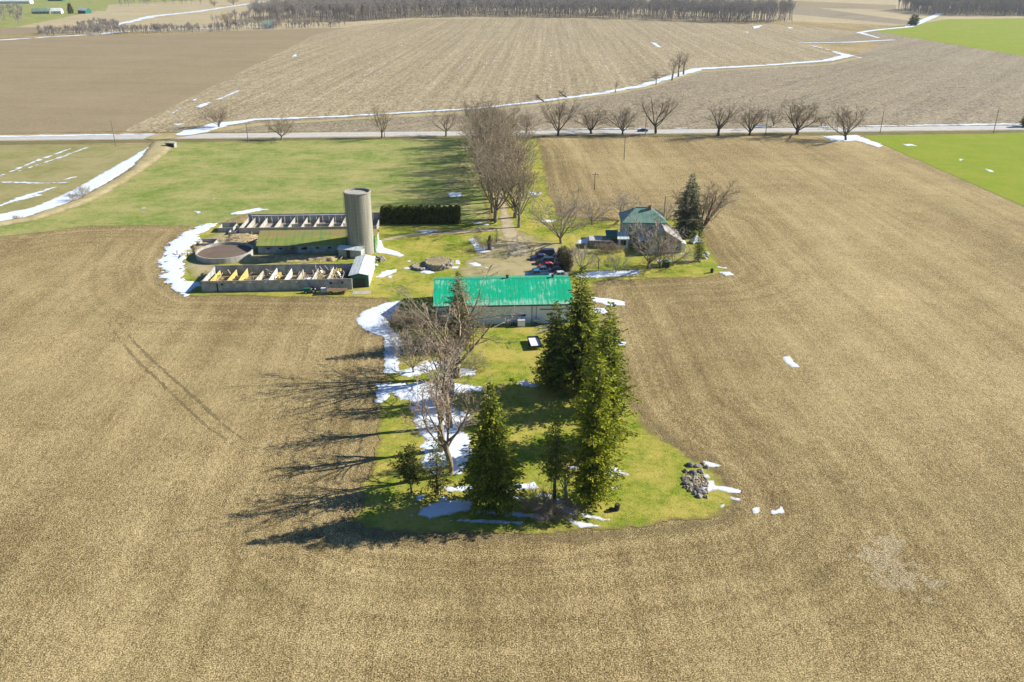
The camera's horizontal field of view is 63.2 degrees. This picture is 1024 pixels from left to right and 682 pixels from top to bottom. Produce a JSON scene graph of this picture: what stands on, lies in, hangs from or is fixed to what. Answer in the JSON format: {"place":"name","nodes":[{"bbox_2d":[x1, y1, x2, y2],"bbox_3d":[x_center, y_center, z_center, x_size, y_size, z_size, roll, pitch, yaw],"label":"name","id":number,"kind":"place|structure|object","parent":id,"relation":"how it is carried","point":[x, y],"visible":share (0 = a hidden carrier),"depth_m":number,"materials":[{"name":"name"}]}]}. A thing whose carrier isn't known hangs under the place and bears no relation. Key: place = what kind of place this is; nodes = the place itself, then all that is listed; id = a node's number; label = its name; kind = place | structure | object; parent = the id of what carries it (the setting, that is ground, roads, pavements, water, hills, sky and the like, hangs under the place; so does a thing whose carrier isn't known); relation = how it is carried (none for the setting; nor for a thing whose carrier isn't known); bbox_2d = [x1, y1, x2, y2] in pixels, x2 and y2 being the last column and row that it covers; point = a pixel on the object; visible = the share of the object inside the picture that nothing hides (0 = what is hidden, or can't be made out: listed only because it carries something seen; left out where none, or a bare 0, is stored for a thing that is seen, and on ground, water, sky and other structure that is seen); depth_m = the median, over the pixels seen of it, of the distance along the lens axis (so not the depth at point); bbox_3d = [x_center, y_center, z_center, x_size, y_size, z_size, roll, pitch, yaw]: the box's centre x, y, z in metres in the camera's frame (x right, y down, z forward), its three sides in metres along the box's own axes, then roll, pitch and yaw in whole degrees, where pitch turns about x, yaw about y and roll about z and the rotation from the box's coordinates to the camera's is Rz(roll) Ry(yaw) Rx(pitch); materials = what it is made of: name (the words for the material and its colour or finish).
{"place":"outdoors","nodes":[
{"label":"outdoors","id":0,"kind":"place"},
{"bbox_2d":[0,5,96,27],"bbox_3d":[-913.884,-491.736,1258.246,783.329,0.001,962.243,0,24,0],"label":"field","id":1,"kind":"structure","parent":0,"point":[28,17],"depth_m":1241.43,"materials":[{"name":"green plant"}]},
{"bbox_2d":[0,26,110,34],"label":"field","id":2,"kind":"structure","parent":0,"point":[18,30],"depth_m":964.72,"materials":[{"name":"soil"}]},
{"bbox_2d":[0,144,148,213],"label":"meadow","id":3,"kind":"structure","parent":0,"point":[90,162],"depth_m":304.14,"materials":[{"name":"plant"}]},
{"bbox_2d":[0,147,87,205],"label":"snow","id":4,"kind":"structure","parent":3,"relation":"on","point":[26,196],"depth_m":282.46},
{"bbox_2d":[0,141,175,226],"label":"verge","id":5,"kind":"structure","parent":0,"point":[155,151],"depth_m":277.49,"materials":[{"name":"plant"}]},
{"bbox_2d":[0,147,148,220],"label":"snow","id":6,"kind":"structure","parent":5,"relation":"on","point":[105,177],"depth_m":273.29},
{"bbox_2d":[0,0,194,10],"bbox_3d":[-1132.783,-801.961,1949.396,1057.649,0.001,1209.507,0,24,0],"label":"field","id":7,"kind":"structure","parent":0,"point":[99,5],"depth_m":1690.36,"materials":[{"name":"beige plant"}]},
{"bbox_2d":[0,28,340,133],"bbox_3d":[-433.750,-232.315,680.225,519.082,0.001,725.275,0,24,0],"label":"field","id":8,"kind":"structure","parent":0,"point":[78,84],"depth_m":578.78,"materials":[{"name":"soil"}]},
{"bbox_2d":[108,322,236,446],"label":"track","id":9,"kind":"structure","parent":0,"point":[139,362],"depth_m":145.52,"materials":[{"name":"soil"}]},
{"bbox_2d":[116,320,255,447],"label":"track","id":10,"kind":"structure","parent":0,"point":[197,400],"depth_m":144.13,"materials":[{"name":"soil"}]},
{"bbox_2d":[0,138,489,236],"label":"meadow","id":11,"kind":"structure","parent":0,"point":[181,183],"depth_m":281.56,"materials":[{"name":"green plant"}]},
{"bbox_2d":[184,232,343,280],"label":"yard","id":12,"kind":"structure","parent":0,"point":[195,268],"depth_m":207.43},
{"bbox_2d":[225,233,258,243],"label":"litter","id":13,"kind":"object","parent":12,"relation":"on","point":[246,236],"visible":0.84,"depth_m":222.81,"materials":[{"name":"plant"}]},
{"bbox_2d":[254,255,339,261],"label":"litter","id":14,"kind":"object","parent":12,"relation":"on","point":[289,258],"visible":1,"depth_m":207.47,"materials":[{"name":"plant"}]},
{"bbox_2d":[381,226,500,241],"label":"driveway","id":15,"kind":"structure","parent":0,"point":[449,232],"depth_m":229.33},
{"bbox_2d":[161,138,734,533],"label":"lawn","id":16,"kind":"structure","parent":0,"point":[654,491],"depth_m":136.93,"materials":[{"name":"green plant"}]},
{"bbox_2d":[156,223,256,296],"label":"snow","id":17,"kind":"structure","parent":16,"relation":"on","point":[173,264],"depth_m":207.27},
{"bbox_2d":[195,242,253,263],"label":"round tank","id":18,"kind":"object","parent":16,"relation":"on","point":[223,252],"visible":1,"depth_m":210.31,"materials":[{"name":"concrete"}]},
{"bbox_2d":[200,263,352,291],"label":"roofless barn","id":19,"kind":"structure","parent":16,"relation":"on","point":[210,282],"depth_m":191.29,"materials":[{"name":"concrete"}]},
{"bbox_2d":[239,212,380,233],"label":"roofless barn","id":20,"kind":"structure","parent":16,"relation":"on","point":[254,223],"depth_m":237.04,"materials":[{"name":"concrete"}]},
{"bbox_2d":[256,229,379,253],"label":"barn","id":21,"kind":"structure","parent":16,"relation":"on","point":[304,241],"depth_m":213.05,"materials":[{"name":"green"}]},
{"bbox_2d":[337,245,364,257],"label":"feed room","id":22,"kind":"object","parent":16,"relation":"on","point":[348,251],"visible":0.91,"depth_m":209.16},
{"bbox_2d":[343,188,373,254],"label":"silo","id":23,"kind":"object","parent":16,"relation":"on","point":[358,216],"visible":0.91,"depth_m":207.79,"materials":[{"name":"concrete"}]},
{"bbox_2d":[348,254,375,286],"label":"shed","id":24,"kind":"object","parent":16,"relation":"on","point":[362,271],"visible":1,"depth_m":191.78,"materials":[{"name":"white metal"}]},
{"bbox_2d":[356,301,400,372],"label":"snow","id":25,"kind":"structure","parent":16,"relation":"on","point":[368,320],"depth_m":169.15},
{"bbox_2d":[387,443,428,492],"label":"pine tree","id":26,"kind":"object","parent":16,"relation":"on","point":[410,473],"visible":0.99,"depth_m":113.61,"materials":[{"name":"green plant"}]},
{"bbox_2d":[384,330,437,371],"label":"bare tree","id":27,"kind":"object","parent":16,"relation":"on","point":[407,351],"visible":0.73,"depth_m":148.60,"materials":[{"name":"brown plant"}]},
{"bbox_2d":[379,204,460,223],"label":"hedge","id":28,"kind":"object","parent":16,"relation":"on","point":[421,214],"visible":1,"depth_m":236.09,"materials":[{"name":"green plant"}]},
{"bbox_2d":[375,260,487,277],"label":"snow","id":29,"kind":"structure","parent":16,"relation":"on","point":[385,273],"depth_m":200.25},
{"bbox_2d":[420,438,455,494],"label":"pine tree","id":30,"kind":"object","parent":16,"relation":"on","point":[436,478],"visible":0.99,"depth_m":113.43,"materials":[{"name":"green plant"}]},
{"bbox_2d":[424,256,453,270],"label":"stone foundation","id":31,"kind":"object","parent":16,"relation":"on","point":[438,263],"visible":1,"depth_m":201.65,"materials":[{"name":"stone"}]},
{"bbox_2d":[409,328,472,427],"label":"bare tree","id":32,"kind":"object","parent":16,"relation":"on","point":[450,372],"visible":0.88,"depth_m":128.38,"materials":[{"name":"grey plant"}]},
{"bbox_2d":[378,369,505,475],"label":"bare tree","id":33,"kind":"object","parent":16,"relation":"on","point":[447,442],"visible":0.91,"depth_m":113.69,"materials":[{"name":"grey plant"}]},
{"bbox_2d":[414,343,471,450],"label":"bare tree","id":34,"kind":"object","parent":16,"relation":"on","point":[439,374],"visible":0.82,"depth_m":121.61,"materials":[{"name":"grey plant"}]},
{"bbox_2d":[377,264,523,378],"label":"bare tree","id":35,"kind":"object","parent":16,"relation":"on","point":[462,334],"visible":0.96,"depth_m":143.77,"materials":[{"name":"brown plant"}]},
{"bbox_2d":[420,322,480,401],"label":"bare tree","id":36,"kind":"object","parent":16,"relation":"on","point":[444,353],"visible":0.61,"depth_m":136.60,"materials":[{"name":"brown plant"}]},
{"bbox_2d":[374,360,538,474],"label":"snow","id":37,"kind":"structure","parent":16,"relation":"on","point":[400,390],"depth_m":137.47,"materials":[{"name":"snow"}]},
{"bbox_2d":[438,271,482,349],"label":"spruce tree","id":38,"kind":"object","parent":16,"relation":"on","point":[462,311],"visible":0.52,"depth_m":157.51,"materials":[{"name":"green plant"}]},
{"bbox_2d":[461,350,493,372],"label":"bare shrub","id":39,"kind":"object","parent":16,"relation":"on","point":[475,360],"visible":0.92,"depth_m":151.25,"materials":[{"name":"brown plant"}]},
{"bbox_2d":[455,124,517,180],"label":"bare tree","id":40,"kind":"object","parent":16,"relation":"on","point":[484,137],"visible":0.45,"depth_m":270.61,"materials":[{"name":"brown plant"}]},
{"bbox_2d":[452,126,522,190],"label":"bare tree","id":41,"kind":"object","parent":16,"relation":"on","point":[491,148],"visible":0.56,"depth_m":253.25,"materials":[{"name":"brown plant"}]},
{"bbox_2d":[451,381,526,519],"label":"spruce tree","id":42,"kind":"object","parent":16,"relation":"on","point":[490,476],"visible":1,"depth_m":108.45,"materials":[{"name":"green plant"}]},
{"bbox_2d":[445,141,535,223],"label":"bare tree","id":43,"kind":"object","parent":16,"relation":"on","point":[496,207],"visible":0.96,"depth_m":233.12,"materials":[{"name":"brown plant"}]},
{"bbox_2d":[465,138,523,212],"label":"bare tree","id":44,"kind":"object","parent":16,"relation":"on","point":[491,206],"visible":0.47,"depth_m":242.36,"materials":[{"name":"brown plant"}]},
{"bbox_2d":[396,482,609,527],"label":"snow","id":45,"kind":"structure","parent":16,"relation":"on","point":[443,506],"depth_m":111.69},
{"bbox_2d":[433,274,573,324],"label":"machine shed","id":46,"kind":"structure","parent":16,"relation":"on","point":[534,296],"depth_m":170.94,"materials":[{"name":"green metal"}]},
{"bbox_2d":[473,139,550,217],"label":"bare tree","id":47,"kind":"object","parent":16,"relation":"on","point":[513,205],"visible":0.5,"depth_m":238.21,"materials":[{"name":"brown plant"}]},
{"bbox_2d":[480,147,549,227],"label":"bare tree","id":48,"kind":"object","parent":16,"relation":"on","point":[519,207],"visible":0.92,"depth_m":230.47,"materials":[{"name":"brown plant"}]},
{"bbox_2d":[479,127,551,186],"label":"bare tree","id":49,"kind":"object","parent":16,"relation":"on","point":[529,142],"visible":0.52,"depth_m":269.96,"materials":[{"name":"brown plant"}]},
{"bbox_2d":[476,133,557,194],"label":"bare tree","id":50,"kind":"object","parent":16,"relation":"on","point":[520,159],"visible":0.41,"depth_m":258.79,"materials":[{"name":"brown plant"}]},
{"bbox_2d":[513,483,561,520],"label":"bare shrub","id":51,"kind":"object","parent":16,"relation":"on","point":[543,492],"visible":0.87,"depth_m":110.97,"materials":[{"name":"brown plant"}]},
{"bbox_2d":[528,490,566,523],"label":"bare shrub","id":52,"kind":"object","parent":16,"relation":"on","point":[549,510],"visible":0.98,"depth_m":109.19,"materials":[{"name":"brown plant"}]},
{"bbox_2d":[530,300,570,394],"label":"pine tree","id":53,"kind":"object","parent":16,"relation":"on","point":[548,353],"visible":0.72,"depth_m":141.04,"materials":[{"name":"green plant"}]},
{"bbox_2d":[535,408,571,503],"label":"spruce tree","id":54,"kind":"object","parent":16,"relation":"on","point":[552,464],"visible":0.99,"depth_m":108.95,"materials":[{"name":"green plant"}]},
{"bbox_2d":[518,182,595,243],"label":"bare tree","id":55,"kind":"object","parent":16,"relation":"on","point":[571,208],"visible":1,"depth_m":216.60,"materials":[{"name":"brown plant"}]},
{"bbox_2d":[542,268,606,399],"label":"pine tree","id":56,"kind":"object","parent":16,"relation":"on","point":[575,346],"visible":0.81,"depth_m":138.02,"materials":[{"name":"green plant"}]},
{"bbox_2d":[564,243,605,271],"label":"bare tree","id":57,"kind":"object","parent":16,"relation":"on","point":[588,258],"visible":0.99,"depth_m":197.79,"materials":[{"name":"brown plant"}]},
{"bbox_2d":[560,351,629,508],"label":"pine tree","id":58,"kind":"object","parent":16,"relation":"on","point":[594,459],"visible":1,"depth_m":108.65,"materials":[{"name":"green plant"}]},
{"bbox_2d":[579,196,617,224],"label":"bare tree","id":59,"kind":"object","parent":16,"relation":"on","point":[590,207],"visible":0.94,"depth_m":234.90,"materials":[{"name":"brown plant"}]},
{"bbox_2d":[579,301,631,407],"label":"pine tree","id":60,"kind":"object","parent":16,"relation":"on","point":[615,318],"visible":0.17,"depth_m":132.12,"materials":[{"name":"green plant"}]},
{"bbox_2d":[568,319,643,444],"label":"pine tree","id":61,"kind":"object","parent":16,"relation":"on","point":[613,363],"visible":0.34,"depth_m":122.46,"materials":[{"name":"green plant"}]},
{"bbox_2d":[591,297,626,345],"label":"snow","id":62,"kind":"structure","parent":16,"relation":"on","point":[605,300],"depth_m":181.50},
{"bbox_2d":[606,189,647,212],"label":"bare tree","id":63,"kind":"object","parent":16,"relation":"on","point":[624,204],"visible":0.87,"depth_m":239.51,"materials":[{"name":"brown plant"}]},
{"bbox_2d":[617,205,685,253],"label":"farmhouse","id":64,"kind":"object","parent":16,"relation":"on","point":[648,214],"visible":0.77,"depth_m":216.72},
{"bbox_2d":[617,209,687,268],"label":"bare tree","id":65,"kind":"object","parent":16,"relation":"on","point":[649,260],"visible":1,"depth_m":198.29,"materials":[{"name":"brown plant"}]},
{"bbox_2d":[575,238,733,277],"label":"snow","id":66,"kind":"structure","parent":16,"relation":"on","point":[601,273],"depth_m":198.40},
{"bbox_2d":[667,173,708,237],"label":"spruce tree","id":67,"kind":"object","parent":16,"relation":"on","point":[693,226],"visible":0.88,"depth_m":222.69,"materials":[{"name":"green plant"}]},
{"bbox_2d":[682,472,709,494],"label":"pile of field stones","id":68,"kind":"object","parent":16,"relation":"on","point":[697,484],"visible":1,"depth_m":117.51,"materials":[{"name":"grey stone"}]},
{"bbox_2d":[672,179,740,235],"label":"bare tree","id":69,"kind":"object","parent":16,"relation":"on","point":[711,204],"visible":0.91,"depth_m":221.46,"materials":[{"name":"brown plant"}]},
{"bbox_2d":[703,461,740,507],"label":"snow","id":70,"kind":"structure","parent":16,"relation":"on","point":[712,486],"depth_m":116.76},
{"bbox_2d":[122,18,857,131],"bbox_3d":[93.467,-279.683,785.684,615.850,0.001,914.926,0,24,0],"label":"field","id":71,"kind":"structure","parent":0,"point":[314,75],"depth_m":639.46,"materials":[{"name":"soil"}]},
{"bbox_2d":[195,101,232,126],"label":"bare tree","id":72,"kind":"object","parent":71,"relation":"on","point":[221,118],"visible":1,"depth_m":377.03,"materials":[{"name":"brown plant"}]},
{"bbox_2d":[145,58,858,139],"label":"verge","id":73,"kind":"structure","parent":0,"point":[170,135],"depth_m":418.30,"materials":[{"name":"plant"}]},
{"bbox_2d":[0,123,1021,136],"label":"snow","id":74,"kind":"structure","parent":73,"relation":"on","point":[536,129],"depth_m":376.44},
{"bbox_2d":[0,20,1023,681],"bbox_3d":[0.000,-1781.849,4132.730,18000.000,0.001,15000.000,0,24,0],"label":"ground","id":75,"kind":"structure","parent":0,"point":[152,528],"depth_m":123.15,"materials":[{"name":"soil"}]},
{"bbox_2d":[821,102,875,139],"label":"bare tree","id":76,"kind":"object","parent":75,"relation":"on","point":[854,121],"visible":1,"depth_m":348.89,"materials":[{"name":"brown plant"}]},
{"bbox_2d":[0,125,1023,139],"bbox_3d":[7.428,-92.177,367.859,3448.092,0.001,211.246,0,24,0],"label":"road","id":77,"kind":"structure","parent":0,"point":[537,132],"depth_m":367.91,"materials":[{"name":"asphalt"}]},
{"bbox_2d":[0,130,1023,144],"bbox_3d":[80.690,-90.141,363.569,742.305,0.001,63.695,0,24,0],"label":"verge","id":78,"kind":"structure","parent":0,"point":[535,136],"depth_m":359.74,"materials":[{"name":"green plant"}]},
{"bbox_2d":[261,114,296,139],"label":"bare tree","id":79,"kind":"object","parent":78,"relation":"on","point":[279,123],"visible":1,"depth_m":350.40,"materials":[{"name":"brown plant"}]},
{"bbox_2d":[359,104,397,137],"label":"bare tree","id":80,"kind":"object","parent":78,"relation":"on","point":[375,113],"visible":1,"depth_m":353.25,"materials":[{"name":"brown plant"}]},
{"bbox_2d":[422,104,460,136],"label":"bare tree","id":81,"kind":"object","parent":78,"relation":"on","point":[447,120],"visible":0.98,"depth_m":358.59,"materials":[{"name":"brown plant"}]},
{"bbox_2d":[540,98,585,135],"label":"bare tree","id":82,"kind":"object","parent":78,"relation":"on","point":[559,114],"visible":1,"depth_m":356.93,"materials":[{"name":"brown plant"}]},
{"bbox_2d":[593,104,641,134],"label":"bare tree","id":83,"kind":"object","parent":78,"relation":"on","point":[623,121],"visible":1,"depth_m":361.16,"materials":[{"name":"brown plant"}]},
{"bbox_2d":[698,98,746,135],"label":"bare tree","id":84,"kind":"object","parent":78,"relation":"on","point":[719,126],"visible":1,"depth_m":356.14,"materials":[{"name":"brown plant"}]},
{"bbox_2d":[724,96,771,134],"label":"bare tree","id":85,"kind":"object","parent":78,"relation":"on","point":[753,120],"visible":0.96,"depth_m":359.19,"materials":[{"name":"brown plant"}]},
{"bbox_2d":[770,95,834,134],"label":"bare tree","id":86,"kind":"object","parent":78,"relation":"on","point":[797,115],"visible":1,"depth_m":359.78,"materials":[{"name":"brown plant"}]},
{"bbox_2d":[823,135,882,146],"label":"snow","id":87,"kind":"structure","parent":78,"relation":"on","point":[853,138],"depth_m":352.81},
{"bbox_2d":[0,125,1023,140],"bbox_3d":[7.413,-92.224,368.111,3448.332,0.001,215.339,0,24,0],"label":"road shoulder","id":88,"kind":"object","parent":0,"point":[464,135],"depth_m":366.02},
{"bbox_2d":[567,104,616,133],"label":"bare tree","id":89,"kind":"object","parent":88,"relation":"on","point":[587,122],"visible":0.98,"depth_m":362.65,"materials":[{"name":"brown plant"}]},
{"bbox_2d":[632,91,684,133],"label":"bare tree","id":90,"kind":"object","parent":88,"relation":"on","point":[664,111],"visible":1,"depth_m":361.33,"materials":[{"name":"brown plant"}]},
{"bbox_2d":[496,183,530,255],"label":"driveway","id":91,"kind":"structure","parent":0,"point":[516,243],"depth_m":226.73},
{"bbox_2d":[19,0,1023,32],"bbox_3d":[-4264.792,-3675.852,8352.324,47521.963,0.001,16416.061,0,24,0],"label":"field","id":92,"kind":"structure","parent":0,"point":[124,12],"depth_m":1241.99,"materials":[{"name":"soil"}]},
{"bbox_2d":[0,2,22,22],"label":"woods","id":93,"kind":"object","parent":92,"relation":"on","point":[13,10],"visible":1,"depth_m":1236.79,"materials":[{"name":"brown plant"}]},
{"bbox_2d":[76,17,118,30],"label":"woods","id":94,"kind":"object","parent":92,"relation":"on","point":[103,23],"visible":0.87,"depth_m":1013.41,"materials":[{"name":"brown plant"}]},
{"bbox_2d":[2,1,263,39],"bbox_3d":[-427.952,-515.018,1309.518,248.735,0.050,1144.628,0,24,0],"label":"snow","id":95,"kind":"structure","parent":92,"relation":"on","point":[144,17],"depth_m":1164.99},
{"bbox_2d":[36,19,345,34],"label":"woods","id":96,"kind":"object","parent":92,"relation":"on","point":[156,27],"visible":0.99,"depth_m":941.89,"materials":[{"name":"brown plant"}]},
{"bbox_2d":[248,0,796,22],"bbox_3d":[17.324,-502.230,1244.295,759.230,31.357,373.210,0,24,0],"label":"woods","id":97,"kind":"object","parent":92,"relation":"on","point":[306,8],"visible":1,"depth_m":1180.37,"materials":[{"name":"brown plant"}]},
{"bbox_2d":[175,13,943,134],"bbox_3d":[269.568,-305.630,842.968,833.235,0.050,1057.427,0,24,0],"label":"snow","id":98,"kind":"structure","parent":92,"relation":"on","point":[208,127],"depth_m":500.17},
{"bbox_2d":[898,0,1023,15],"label":"woods","id":99,"kind":"object","parent":92,"relation":"on","point":[1006,7],"visible":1,"depth_m":1285.74,"materials":[{"name":"brown plant"}]},
{"bbox_2d":[453,230,597,276],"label":"yard","id":100,"kind":"structure","parent":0,"point":[502,258],"depth_m":207.44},
{"bbox_2d":[349,508,738,546],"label":"field patch","id":101,"kind":"object","parent":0,"point":[465,539],"visible":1,"depth_m":107.08,"materials":[{"name":"soil"}]},
{"bbox_2d":[219,31,1023,131],"bbox_3d":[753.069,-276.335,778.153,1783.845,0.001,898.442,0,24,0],"label":"field","id":102,"kind":"structure","parent":0,"point":[898,80],"depth_m":474.30,"materials":[{"name":"soil"}]},
{"bbox_2d":[619,376,736,505],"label":"field patch","id":103,"kind":"object","parent":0,"point":[727,481],"visible":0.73,"depth_m":127.77,"materials":[{"name":"soil"}]},
{"bbox_2d":[681,0,895,9],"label":"field","id":104,"kind":"structure","parent":0,"point":[805,4],"depth_m":1599.69,"materials":[{"name":"soil"}]},
{"bbox_2d":[687,1,908,24],"bbox_3d":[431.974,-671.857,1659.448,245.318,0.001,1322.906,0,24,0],"label":"field","id":105,"kind":"structure","parent":0,"point":[820,12],"depth_m":1266.57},
{"bbox_2d":[847,531,948,604],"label":"field patch","id":106,"kind":"object","parent":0,"point":[879,560],"visible":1,"depth_m":101.37,"materials":[{"name":"soil"}]},
{"bbox_2d":[862,132,1023,206],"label":"field","id":107,"kind":"structure","parent":0,"point":[1001,155],"depth_m":323.56,"materials":[{"name":"plant"}]},
{"bbox_2d":[876,18,1023,55],"bbox_3d":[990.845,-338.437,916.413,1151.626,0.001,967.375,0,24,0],"label":"field","id":108,"kind":"structure","parent":0,"point":[1004,35],"depth_m":933.88,"materials":[{"name":"plant"}]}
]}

